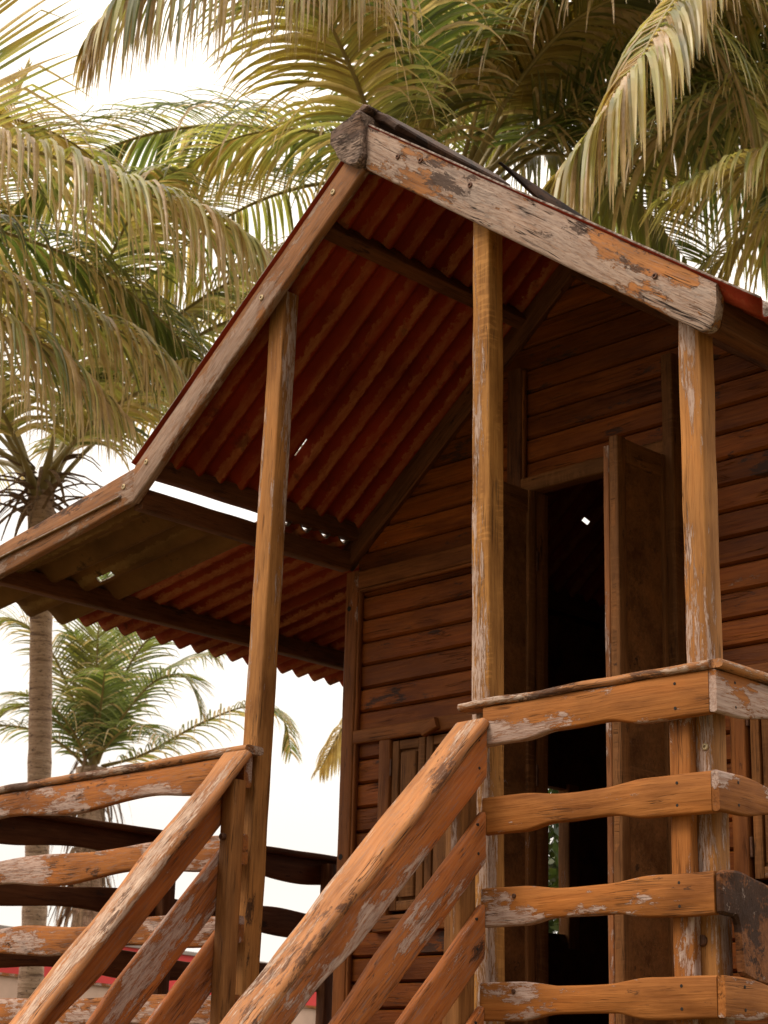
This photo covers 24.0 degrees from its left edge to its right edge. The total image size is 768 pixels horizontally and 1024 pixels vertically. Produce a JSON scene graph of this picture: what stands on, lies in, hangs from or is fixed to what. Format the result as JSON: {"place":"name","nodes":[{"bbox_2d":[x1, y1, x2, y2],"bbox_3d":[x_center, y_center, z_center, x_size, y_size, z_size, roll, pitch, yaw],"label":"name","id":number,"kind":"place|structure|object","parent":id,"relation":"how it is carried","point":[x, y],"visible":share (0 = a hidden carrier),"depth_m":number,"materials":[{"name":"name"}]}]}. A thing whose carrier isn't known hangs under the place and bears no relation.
{"place":"outdoors","nodes":[
{"label":"outdoors","id":0,"kind":"place"},
{"bbox_2d":[0,925,315,1023],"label":"boundary wall","id":1,"kind":"structure","parent":0,"point":[99,987],"depth_m":18.57,"materials":[{"name":"concrete"}]},
{"bbox_2d":[0,0,767,961],"label":"sky","id":2,"kind":"structure","parent":0,"point":[303,813],"materials":[{"name":"white"}]},
{"label":"ground","id":3,"kind":"structure","parent":0,"visible":0},
{"bbox_2d":[0,0,273,463],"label":"palm tree","id":4,"kind":"object","parent":3,"relation":"on","point":[41,148],"visible":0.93,"depth_m":11.04,"materials":[{"name":"green plant"}]},
{"bbox_2d":[0,572,302,926],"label":"palm tree","id":5,"kind":"object","parent":3,"relation":"on","point":[102,701],"visible":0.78,"depth_m":19.62,"materials":[{"name":"green plant"}]},
{"bbox_2d":[0,162,304,997],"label":"palm tree","id":6,"kind":"object","parent":3,"relation":"on","point":[40,490],"visible":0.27,"depth_m":13.67,"materials":[{"name":"green plant"}]},
{"bbox_2d":[311,719,341,782],"bbox_3d":[1.278,3.424,15.284,3.113,6.036,2.762,-7,-20,25],"label":"palm tree","id":7,"kind":"object","parent":3,"relation":"on","point":[332,756],"visible":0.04,"depth_m":15.33,"materials":[{"name":"green plant"}]},
{"bbox_2d":[0,104,767,1023],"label":"wooden cabin","id":8,"kind":"object","parent":3,"relation":"on","point":[482,392],"visible":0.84,"depth_m":6.27,"materials":[{"name":"brown wood"}]},
{"bbox_2d":[0,744,263,1023],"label":"porch railing","id":9,"kind":"object","parent":8,"relation":"on","point":[94,790],"visible":0.63,"depth_m":5.93,"materials":[{"name":"brown wood"}]},
{"bbox_2d":[0,816,336,1023],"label":"deck railing","id":10,"kind":"object","parent":8,"relation":"on","point":[296,867],"visible":0.2,"depth_m":7.17,"materials":[{"name":"brown wood"}]},
{"bbox_2d":[503,481,538,1023],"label":"door","id":11,"kind":"structure","parent":8,"relation":"in","point":[520,556],"depth_m":6.12,"materials":[{"name":"brown wood"}]},
{"bbox_2d":[457,659,724,1023],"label":"porch railing","id":12,"kind":"object","parent":8,"relation":"on","point":[683,895],"visible":1,"depth_m":4.44,"materials":[{"name":"brown wood"}]},
{"bbox_2d":[603,435,675,1023],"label":"door","id":13,"kind":"structure","parent":8,"relation":"in","point":[635,550],"depth_m":5.64,"materials":[{"name":"brown wood"}]},
{"bbox_2d":[709,658,767,1020],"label":"porch railing","id":14,"kind":"object","parent":8,"relation":"on","point":[738,691],"visible":0.99,"depth_m":4.27,"materials":[{"name":"brown wood"}]},
{"bbox_2d":[0,0,767,419],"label":"palm tree","id":15,"kind":"object","parent":3,"relation":"on","point":[416,36],"visible":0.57,"depth_m":12.07,"materials":[{"name":"green plant"}]},
{"bbox_2d":[548,788,558,933],"bbox_3d":[1.609,2.977,11.193,2.057,4.388,2.013,-16,-25,43],"label":"shrub","id":16,"kind":"object","parent":3,"relation":"on","point":[553,846],"visible":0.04,"depth_m":11.16,"materials":[{"name":"green plant"}]},
{"bbox_2d":[395,0,767,292],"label":"palm tree","id":17,"kind":"object","parent":3,"relation":"on","point":[576,178],"visible":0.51,"depth_m":11.34,"materials":[{"name":"green plant"}]},
{"bbox_3d":[-0.686,2.203,4.189,0.966,1.595,1.640,-16,-25,43],"label":"staircase","id":18,"kind":"object","parent":3,"relation":"on","visible":0},
{"bbox_2d":[9,750,251,1023],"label":"stair handrail","id":19,"kind":"object","parent":18,"relation":"attached to","point":[213,803],"visible":1,"depth_m":5.23,"materials":[{"name":"brown wood"}]},
{"bbox_2d":[220,718,488,1023],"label":"stair handrail","id":20,"kind":"object","parent":18,"relation":"attached to","point":[434,801],"visible":1,"depth_m":4.50,"materials":[{"name":"brown wood"}]}
]}

